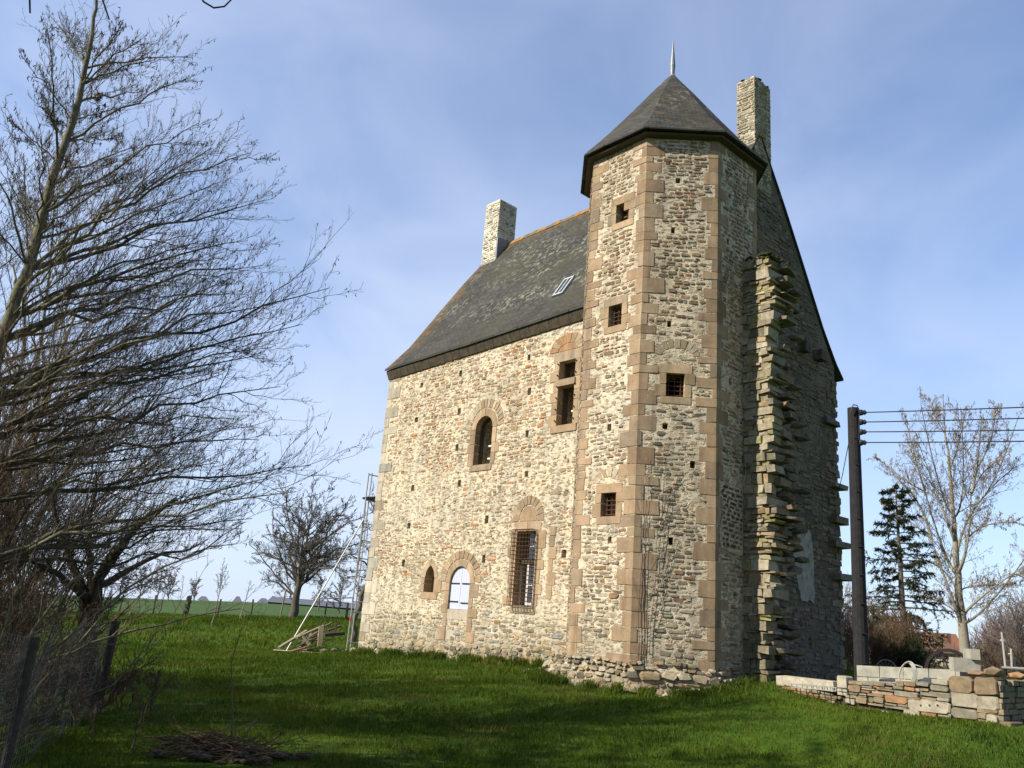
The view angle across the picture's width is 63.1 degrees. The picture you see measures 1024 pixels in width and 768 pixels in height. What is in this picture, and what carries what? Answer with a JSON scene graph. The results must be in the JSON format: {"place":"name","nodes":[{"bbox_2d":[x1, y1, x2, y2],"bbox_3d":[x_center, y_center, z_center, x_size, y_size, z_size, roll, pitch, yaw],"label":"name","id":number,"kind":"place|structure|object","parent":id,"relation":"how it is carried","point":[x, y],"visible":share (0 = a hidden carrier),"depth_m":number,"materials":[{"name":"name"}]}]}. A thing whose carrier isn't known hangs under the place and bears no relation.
{"place":"outdoors","nodes":[
{"label":"outdoors","id":0,"kind":"place"},
{"bbox_2d":[0,592,1023,767],"bbox_3d":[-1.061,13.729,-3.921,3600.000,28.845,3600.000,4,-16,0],"label":"ground","id":1,"kind":"structure","parent":0,"point":[197,607],"depth_m":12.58,"materials":[{"name":"green plant"}]},
{"bbox_2d":[0,395,35,442],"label":"brushwood shrub","id":2,"kind":"object","parent":1,"relation":"on","point":[15,427],"visible":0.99,"depth_m":9.95,"materials":[{"name":"brown plant"}]},
{"bbox_2d":[0,549,115,718],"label":"brushwood shrub","id":3,"kind":"object","parent":1,"relation":"on","point":[25,607],"visible":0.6,"depth_m":10.43,"materials":[{"name":"brown plant"}]},
{"bbox_2d":[0,620,119,767],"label":"wire fence","id":4,"kind":"object","parent":1,"relation":"on","point":[10,741],"visible":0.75,"depth_m":7.91,"materials":[{"name":"grey metal"}]},
{"bbox_2d":[0,645,178,751],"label":"brushwood shrub","id":5,"kind":"object","parent":1,"relation":"on","point":[73,698],"visible":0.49,"depth_m":9.20,"materials":[{"name":"brown plant"}]},
{"bbox_2d":[16,631,169,715],"bbox_3d":[-5.841,4.047,11.559,1.624,1.137,2.166,-4,-18,28],"label":"brushwood shrub","id":6,"kind":"object","parent":1,"relation":"on","point":[127,680],"visible":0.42,"depth_m":11.79,"materials":[{"name":"brown plant"}]},
{"bbox_2d":[2,455,216,706],"bbox_3d":[-6.401,2.950,13.018,3.061,4.090,2.987,10,-17,-19],"label":"pollard tree","id":7,"kind":"object","parent":1,"relation":"on","point":[92,580],"visible":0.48,"depth_m":12.62,"materials":[{"name":"brown plant"}]},
{"bbox_2d":[0,335,222,694],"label":"brushwood shrub","id":8,"kind":"object","parent":1,"relation":"on","point":[14,507],"visible":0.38,"depth_m":12.88,"materials":[{"name":"brown plant"}]},
{"bbox_2d":[0,269,222,586],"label":"brushwood shrub","id":9,"kind":"object","parent":1,"relation":"on","point":[3,479],"visible":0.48,"depth_m":10.77,"materials":[{"name":"brown plant"}]},
{"bbox_2d":[1,312,225,541],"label":"brushwood shrub","id":10,"kind":"object","parent":1,"relation":"on","point":[74,422],"visible":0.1,"depth_m":15.50,"materials":[{"name":"brown plant"}]},
{"bbox_2d":[0,394,231,679],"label":"brushwood shrub","id":11,"kind":"object","parent":1,"relation":"on","point":[95,530],"visible":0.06,"depth_m":16.61,"materials":[{"name":"brown plant"}]},
{"bbox_2d":[0,93,233,610],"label":"alder tree","id":12,"kind":"object","parent":1,"relation":"on","point":[25,320],"visible":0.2,"depth_m":15.18,"materials":[{"name":"brown plant"}]},
{"bbox_2d":[110,558,131,590],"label":"tree","id":13,"kind":"object","parent":1,"relation":"on","point":[123,579],"visible":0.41,"depth_m":115.07,"materials":[{"name":"brown plant"}]},
{"bbox_2d":[0,462,278,745],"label":"hazel shrub","id":14,"kind":"object","parent":1,"relation":"on","point":[66,655],"visible":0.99,"depth_m":8.56,"materials":[{"name":"brown plant"}]},
{"bbox_2d":[133,570,153,598],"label":"tree","id":15,"kind":"object","parent":1,"relation":"on","point":[142,582],"visible":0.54,"depth_m":120.33,"materials":[{"name":"brown plant"}]},
{"bbox_2d":[152,595,156,613],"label":"fence post","id":16,"kind":"object","parent":1,"relation":"on","point":[154,603],"visible":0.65,"depth_m":49.98,"materials":[{"name":"brown wood"}]},
{"bbox_2d":[142,558,179,600],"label":"tree","id":17,"kind":"object","parent":1,"relation":"on","point":[160,583],"visible":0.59,"depth_m":107.85,"materials":[{"name":"brown plant"}]},
{"bbox_2d":[158,568,174,613],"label":"sapling","id":18,"kind":"object","parent":1,"relation":"on","point":[167,585],"visible":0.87,"depth_m":49.50,"materials":[{"name":"brown plant"}]},
{"bbox_2d":[159,565,182,600],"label":"tree","id":19,"kind":"object","parent":1,"relation":"on","point":[172,586],"visible":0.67,"depth_m":117.30,"materials":[{"name":"brown plant"}]},
{"bbox_2d":[184,595,191,614],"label":"fence post","id":20,"kind":"object","parent":1,"relation":"on","point":[188,605],"visible":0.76,"depth_m":50.60,"materials":[{"name":"brown wood"}]},
{"bbox_2d":[0,0,382,601],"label":"alder tree","id":21,"kind":"object","parent":1,"relation":"on","point":[26,278],"visible":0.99,"depth_m":12.01,"materials":[{"name":"brown plant"}]},
{"bbox_2d":[189,577,202,600],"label":"tree","id":22,"kind":"object","parent":1,"relation":"on","point":[195,591],"visible":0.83,"depth_m":127.32,"materials":[{"name":"brown plant"}]},
{"bbox_2d":[197,596,208,600],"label":"shed","id":23,"kind":"structure","parent":1,"relation":"on","point":[203,598],"depth_m":159.87,"materials":[{"name":"grey"}]},
{"bbox_2d":[211,558,229,625],"bbox_3d":[-13.601,9.627,38.496,0.629,3.201,0.756,-4,-18,28],"label":"sapling","id":24,"kind":"object","parent":1,"relation":"on","point":[221,581],"visible":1,"depth_m":38.67,"materials":[{"name":"brown plant"}]},
{"bbox_2d":[124,628,327,767],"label":"brush heap","id":25,"kind":"object","parent":1,"relation":"on","point":[210,747],"visible":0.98,"depth_m":8.93,"materials":[{"name":"brown plant"}]},
{"bbox_2d":[232,596,241,601],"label":"shed","id":26,"kind":"structure","parent":1,"relation":"on","point":[237,599],"depth_m":157.37,"materials":[{"name":"grey"}]},
{"bbox_2d":[240,583,253,617],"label":"sapling","id":27,"kind":"object","parent":1,"relation":"on","point":[245,601],"visible":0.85,"depth_m":49.80,"materials":[{"name":"brown plant"}]},
{"bbox_2d":[250,599,253,613],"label":"fence post","id":28,"kind":"object","parent":1,"relation":"on","point":[251,610],"visible":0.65,"depth_m":54.52,"materials":[{"name":"brown wood"}]},
{"bbox_2d":[256,598,267,602],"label":"shed","id":29,"kind":"structure","parent":1,"relation":"on","point":[262,600],"depth_m":140.16,"materials":[{"name":"grey"}]},
{"bbox_2d":[279,589,286,617],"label":"stake","id":30,"kind":"object","parent":1,"relation":"on","point":[283,603],"visible":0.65,"depth_m":53.23,"materials":[{"name":"brown wood"}]},
{"bbox_2d":[278,630,307,647],"bbox_3d":[-7.551,8.803,28.767,0.127,0.654,1.197,-6,-19,32],"label":"plank","id":31,"kind":"object","parent":1,"relation":"on","point":[287,642],"visible":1,"depth_m":28.61,"materials":[{"name":"brown wood"}]},
{"bbox_2d":[273,649,320,652],"bbox_3d":[-7.207,8.985,27.939,1.559,0.064,0.149,8,-16,-13],"label":"plank","id":32,"kind":"object","parent":1,"relation":"on","point":[287,650],"visible":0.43,"depth_m":27.84,"materials":[{"name":"brown wood"}]},
{"bbox_2d":[290,645,310,651],"bbox_3d":[-7.141,8.918,28.045,0.747,0.263,0.114,16,-20,-35],"label":"plank","id":33,"kind":"object","parent":1,"relation":"on","point":[301,648],"visible":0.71,"depth_m":28.05,"materials":[{"name":"wood"}]},
{"bbox_2d":[300,634,310,645],"bbox_3d":[-7.075,8.780,28.574,0.094,0.384,0.724,18,-21,-40],"label":"plank","id":34,"kind":"object","parent":33,"relation":"on","point":[308,643],"visible":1,"depth_m":28.50,"materials":[{"name":"wood"}]},
{"bbox_2d":[244,471,373,616],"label":"walnut tree","id":35,"kind":"object","parent":1,"relation":"on","point":[307,568],"visible":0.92,"depth_m":55.28,"materials":[{"name":"brown plant"}]},
{"bbox_2d":[266,597,362,610],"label":"barn","id":36,"kind":"structure","parent":1,"relation":"on","point":[287,601],"depth_m":137.21,"materials":[{"name":"grey"}]},
{"bbox_2d":[317,626,323,646],"bbox_3d":[-6.643,8.756,28.895,0.156,0.723,0.320,10,-17,-19],"label":"plank","id":37,"kind":"object","parent":1,"relation":"on","point":[320,635],"visible":1,"depth_m":28.85,"materials":[{"name":"wood"}]},
{"bbox_2d":[311,574,336,609],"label":"tree","id":38,"kind":"object","parent":1,"relation":"on","point":[320,584],"visible":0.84,"depth_m":118.33,"materials":[{"name":"brown plant"}]},
{"bbox_2d":[286,473,377,650],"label":"scaffold tower","id":39,"kind":"structure","parent":1,"relation":"on","point":[369,498],"depth_m":31.37,"materials":[{"name":"metal"}]},
{"bbox_2d":[320,564,353,613],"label":"tree","id":40,"kind":"object","parent":1,"relation":"on","point":[340,590],"visible":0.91,"depth_m":104.39,"materials":[{"name":"brown plant"}]},
{"bbox_2d":[345,602,348,619],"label":"fence post","id":41,"kind":"object","parent":1,"relation":"on","point":[346,613],"visible":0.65,"depth_m":55.85,"materials":[{"name":"brown wood"}]},
{"bbox_2d":[332,487,374,641],"bbox_3d":[-6.379,7.707,36.140,2.536,6.996,2.356,4,-16,0],"label":"crooked tree","id":42,"kind":"object","parent":1,"relation":"on","point":[358,609],"visible":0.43,"depth_m":35.58,"materials":[{"name":"brown plant"}]},
{"bbox_2d":[353,577,365,601],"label":"tree","id":43,"kind":"object","parent":1,"relation":"on","point":[360,588],"visible":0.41,"depth_m":114.81,"materials":[{"name":"brown plant"}]},
{"bbox_2d":[358,41,851,696],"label":"manor house","id":44,"kind":"structure","parent":1,"relation":"on","point":[554,387],"depth_m":20.68,"materials":[{"name":"stone"}]},
{"bbox_2d":[438,551,480,642],"bbox_3d":[-1.501,6.182,24.362,0.180,2.558,1.868,18,-21,-40],"label":"window","id":45,"kind":"structure","parent":44,"relation":"in","point":[460,575],"depth_m":24.37,"materials":[{"name":"stone"}]},
{"bbox_2d":[466,398,503,471],"bbox_3d":[-0.716,1.569,25.375,0.428,2.238,1.708,18,-21,-40],"label":"window","id":46,"kind":"structure","parent":44,"relation":"in","point":[474,462],"depth_m":25.46,"materials":[{"name":"stone"}]},
{"bbox_2d":[502,496,556,613],"bbox_3d":[0.536,4.602,22.609,0.513,3.165,1.949,18,-21,-40],"label":"window","id":47,"kind":"structure","parent":44,"relation":"in","point":[530,523],"depth_m":22.63,"materials":[{"name":"stone"}]},
{"bbox_2d":[547,332,581,433],"bbox_3d":[1.647,-0.018,23.289,0.480,2.867,1.438,18,-21,-40],"label":"window","id":48,"kind":"structure","parent":44,"relation":"in","point":[563,383],"depth_m":23.30,"materials":[{"name":"stone"}]},
{"bbox_2d":[634,445,683,667],"bbox_3d":[3.094,3.569,17.647,1.015,4.779,0.025,4,-16,3],"label":"bare creeper","id":49,"kind":"object","parent":44,"relation":"attached to","point":[648,564],"visible":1,"depth_m":17.58,"materials":[{"name":"brown plant"}]},
{"bbox_2d":[776,675,836,691],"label":"stone lintel","id":50,"kind":"structure","parent":1,"relation":"on","point":[781,680],"depth_m":15.32,"materials":[{"name":"beige stone"}]},
{"bbox_2d":[847,404,868,684],"bbox_3d":[7.606,3.570,18.212,0.338,6.406,0.483,11,-17,-21],"label":"utility pole","id":51,"kind":"object","parent":1,"relation":"on","point":[859,604],"visible":0.98,"depth_m":18.21,"materials":[{"name":"black wood"}]},
{"bbox_2d":[837,447,847,496],"bbox_3d":[8.854,2.373,22.334,0.019,0.212,7.650,-1,-17,19],"label":"service cable","id":52,"kind":"object","parent":51,"relation":"attached to","point":[843,470],"visible":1,"depth_m":21.84,"materials":[{"name":"metal"}]},
{"bbox_2d":[866,407,1023,412],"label":"overhead wire","id":53,"kind":"object","parent":51,"relation":"attached to","point":[946,409],"visible":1,"depth_m":16.96,"materials":[{"name":"black metal"}]},
{"bbox_2d":[866,441,1023,442],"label":"overhead wire","id":54,"kind":"object","parent":51,"relation":"attached to","point":[946,442],"visible":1,"depth_m":16.71,"materials":[{"name":"black metal"}]},
{"bbox_2d":[866,429,1023,431],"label":"overhead wire","id":55,"kind":"object","parent":51,"relation":"attached to","point":[948,431],"visible":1,"depth_m":16.68,"materials":[{"name":"black metal"}]},
{"bbox_2d":[867,418,1023,422],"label":"overhead wire","id":56,"kind":"object","parent":51,"relation":"attached to","point":[947,420],"visible":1,"depth_m":16.83,"materials":[{"name":"black metal"}]},
{"bbox_2d":[842,570,873,662],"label":"bare bush","id":57,"kind":"object","parent":1,"relation":"on","point":[846,611],"visible":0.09,"depth_m":55.98,"materials":[{"name":"brown plant"}]},
{"bbox_2d":[842,602,882,670],"bbox_3d":[14.370,10.893,35.850,2.926,3.090,2.819,4,-16,0],"label":"bare bush","id":58,"kind":"object","parent":1,"relation":"on","point":[848,636],"visible":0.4,"depth_m":35.47,"materials":[{"name":"brown plant"}]},
{"bbox_2d":[844,588,912,663],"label":"bare bush","id":59,"kind":"object","parent":1,"relation":"on","point":[880,613],"visible":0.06,"depth_m":51.38,"materials":[{"name":"brown plant"}]},
{"bbox_2d":[844,614,919,669],"bbox_3d":[15.989,11.409,36.823,3.564,2.911,2.921,4,-16,0],"label":"bare bush","id":60,"kind":"object","parent":1,"relation":"on","point":[885,642],"visible":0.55,"depth_m":36.43,"materials":[{"name":"brown plant"}]},
{"bbox_2d":[849,602,934,666],"bbox_3d":[17.575,11.993,39.308,3.823,3.452,3.638,4,-16,0],"label":"bare bush","id":61,"kind":"object","parent":1,"relation":"on","point":[910,632],"visible":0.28,"depth_m":39.15,"materials":[{"name":"brown plant"}]},
{"bbox_2d":[782,676,1023,726],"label":"dry stone wall","id":62,"kind":"structure","parent":1,"relation":"on","point":[995,699],"depth_m":13.37,"materials":[{"name":"beige stone"}]},
{"bbox_2d":[790,684,846,691],"bbox_3d":[5.479,5.429,14.899,0.318,0.102,0.983,14,-18,-30],"label":"plastic grating","id":63,"kind":"object","parent":62,"relation":"on","point":[813,686],"visible":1,"depth_m":14.75,"materials":[{"name":"grey plastic"}]},
{"bbox_2d":[837,675,852,694],"bbox_3d":[5.905,5.343,14.765,0.220,0.324,0.183,16,-20,-35],"label":"upright stone","id":64,"kind":"object","parent":62,"relation":"on","point":[843,681],"visible":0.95,"depth_m":14.70,"materials":[{"name":"beige stone"}]},
{"bbox_2d":[879,678,895,681],"bbox_3d":[6.489,5.122,14.413,0.264,0.064,0.417,-3,-17,24],"label":"slate slab","id":65,"kind":"object","parent":62,"relation":"on","point":[886,680],"depth_m":14.34,"materials":[{"name":"grey stone"}]},
{"bbox_2d":[920,677,936,682],"bbox_3d":[6.975,4.982,14.004,0.351,0.097,0.263,17,-20,-38],"label":"slate slab","id":66,"kind":"object","parent":62,"relation":"on","point":[925,679],"depth_m":13.99,"materials":[{"name":"grey stone"}]},
{"bbox_2d":[967,670,987,675],"bbox_3d":[7.350,4.562,13.157,0.323,0.084,0.238,4,-16,0],"label":"loose stone","id":67,"kind":"object","parent":62,"relation":"on","point":[977,673],"visible":0.97,"depth_m":13.10,"materials":[{"name":"stone"}]},
{"bbox_2d":[984,666,1004,676],"bbox_3d":[7.556,4.519,13.067,0.329,0.176,0.215,4,-16,0],"label":"loose stone","id":68,"kind":"object","parent":62,"relation":"on","point":[992,671],"visible":0.97,"depth_m":13.00,"materials":[{"name":"beige stone"}]},
{"bbox_2d":[1008,672,1023,679],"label":"loose stone","id":69,"kind":"object","parent":62,"relation":"on","point":[1016,675],"visible":1,"depth_m":13.29,"materials":[{"name":"stone"}]},
{"bbox_2d":[869,633,943,668],"bbox_3d":[16.839,11.765,36.315,2.868,2.070,2.790,15,-19,-33],"label":"bare bush","id":70,"kind":"object","parent":1,"relation":"on","point":[901,660],"visible":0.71,"depth_m":36.02,"materials":[{"name":"brown plant"}]},
{"bbox_2d":[843,484,970,667],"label":"spruce tree","id":71,"kind":"object","parent":1,"relation":"on","point":[897,553],"visible":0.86,"depth_m":44.37,"materials":[{"name":"green plant"}]},
{"bbox_2d":[857,665,984,685],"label":"concrete block wall","id":72,"kind":"structure","parent":1,"relation":"on","point":[870,673],"depth_m":15.06,"materials":[{"name":"grey concrete"}]},
{"bbox_2d":[898,661,922,681],"bbox_3d":[6.926,5.048,14.532,0.144,0.415,0.435,16,-19,-35],"label":"cable coil","id":73,"kind":"object","parent":72,"relation":"hanging from","point":[914,670],"visible":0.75,"depth_m":14.48,"materials":[{"name":"white plastic"}]},
{"bbox_2d":[949,657,980,671],"bbox_3d":[7.582,4.707,13.956,0.419,0.223,0.200,2,-16,8],"label":"concrete block","id":74,"kind":"object","parent":72,"relation":"on","point":[962,664],"depth_m":13.87,"materials":[{"name":"grey concrete"}]},
{"bbox_2d":[963,649,979,659],"bbox_3d":[7.760,4.564,14.076,0.133,0.169,0.500,0,-16,14],"label":"concrete block","id":75,"kind":"object","parent":74,"relation":"on","point":[973,654],"depth_m":13.86,"materials":[{"name":"grey concrete"}]},
{"bbox_2d":[918,646,936,668],"bbox_3d":[18.291,12.633,37.823,1.777,1.494,2.084,4,-16,0],"label":"bare bush","id":76,"kind":"object","parent":1,"relation":"on","point":[934,666],"visible":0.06,"depth_m":37.50,"materials":[{"name":"brown plant"}]},
{"bbox_2d":[914,631,958,648],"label":"house","id":77,"kind":"structure","parent":1,"relation":"on","point":[954,638],"depth_m":152.10,"materials":[{"name":"orange brick"}]},
{"bbox_2d":[921,633,959,665],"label":"house","id":78,"kind":"structure","parent":1,"relation":"on","point":[948,645],"depth_m":129.03,"materials":[{"name":"orange brick"}]},
{"bbox_2d":[924,648,962,668],"bbox_3d":[8.185,5.395,15.574,0.860,0.863,0.134,-1,-17,20],"label":"iron wheel","id":79,"kind":"object","parent":1,"relation":"on","point":[941,651],"visible":0.21,"depth_m":15.70,"materials":[{"name":"metal"}]},
{"bbox_2d":[866,386,1023,657],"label":"poplar tree","id":80,"kind":"object","parent":1,"relation":"on","point":[963,633],"visible":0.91,"depth_m":52.79,"materials":[{"name":"grey plant"}]},
{"bbox_2d":[939,654,989,676],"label":"bare bush","id":81,"kind":"object","parent":1,"relation":"on","point":[983,667],"visible":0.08,"depth_m":47.96,"materials":[{"name":"brown plant"}]},
{"bbox_2d":[954,639,1009,670],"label":"hedge tree","id":82,"kind":"object","parent":1,"relation":"on","point":[986,650],"visible":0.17,"depth_m":54.92,"materials":[{"name":"brown plant"}]},
{"bbox_2d":[968,623,1021,676],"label":"hedge tree","id":83,"kind":"object","parent":1,"relation":"on","point":[988,640],"visible":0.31,"depth_m":61.59,"materials":[{"name":"brown plant"}]},
{"bbox_2d":[971,611,1019,648],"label":"hedge tree","id":84,"kind":"object","parent":1,"relation":"on","point":[988,626],"visible":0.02,"depth_m":65.59,"materials":[{"name":"brown plant"}]},
{"bbox_2d":[976,590,1023,673],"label":"hedge tree","id":85,"kind":"object","parent":1,"relation":"on","point":[996,626],"visible":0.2,"depth_m":63.25,"materials":[{"name":"brown plant"}]},
{"bbox_2d":[980,640,1023,679],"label":"hedge tree","id":86,"kind":"object","parent":1,"relation":"on","point":[991,659],"visible":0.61,"depth_m":49.47,"materials":[{"name":"brown plant"}]},
{"bbox_2d":[981,587,1023,664],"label":"hedge tree","id":87,"kind":"object","parent":1,"relation":"on","point":[1017,626],"visible":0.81,"depth_m":59.38,"materials":[{"name":"brown plant"}]},
{"bbox_2d":[1000,632,1006,665],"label":"post","id":88,"kind":"object","parent":1,"relation":"on","point":[1003,649],"visible":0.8,"depth_m":41.50,"materials":[{"name":"paint"}]},
{"bbox_2d":[1008,649,1012,666],"bbox_3d":[23.721,13.013,39.648,0.201,0.824,0.097,-5,-18,30],"label":"cross post","id":89,"kind":"object","parent":1,"relation":"on","point":[1011,656],"visible":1,"depth_m":39.62,"materials":[{"name":"paint"}]},
{"bbox_2d":[1001,666,1023,670],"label":"grey pipe","id":90,"kind":"object","parent":1,"relation":"on","point":[1012,668],"visible":1,"depth_m":17.35,"materials":[{"name":"metal"}]},
{"bbox_2d":[0,0,1023,647],"label":"sky","id":91,"kind":"structure","parent":0,"point":[897,126],"materials":[{"name":"blue"}]},
{"bbox_3d":[-7.702,-2.543,8.276,5.153,11.913,4.290,4,-16,0],"label":"hedge tree","id":92,"kind":"object","parent":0,"visible":0},
{"bbox_2d":[29,0,231,19],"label":"overhanging branch","id":93,"kind":"object","parent":92,"relation":"attached to","point":[225,5],"visible":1,"depth_m":6.40,"materials":[{"name":"brown plant"}]},
{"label":"plank","id":94,"kind":"object","parent":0,"visible":0},
{"bbox_2d":[295,625,324,638],"bbox_3d":[-7.050,8.657,29.144,0.121,0.511,1.234,-7,-19,34],"label":"plank","id":95,"kind":"object","parent":94,"relation":"on","point":[308,632],"visible":0.93,"depth_m":29.03,"materials":[{"name":"brown wood"}]},
{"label":"plank","id":96,"kind":"object","parent":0,"visible":0},
{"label":"plank","id":97,"kind":"object","parent":96,"relation":"on","visible":0},
{"bbox_2d":[323,632,344,636],"bbox_3d":[-6.292,8.854,29.469,0.803,0.214,0.176,18,-21,-39],"label":"plank","id":98,"kind":"object","parent":97,"relation":"on","point":[333,634],"visible":0.86,"depth_m":29.40,"materials":[{"name":"wood"}]}
]}

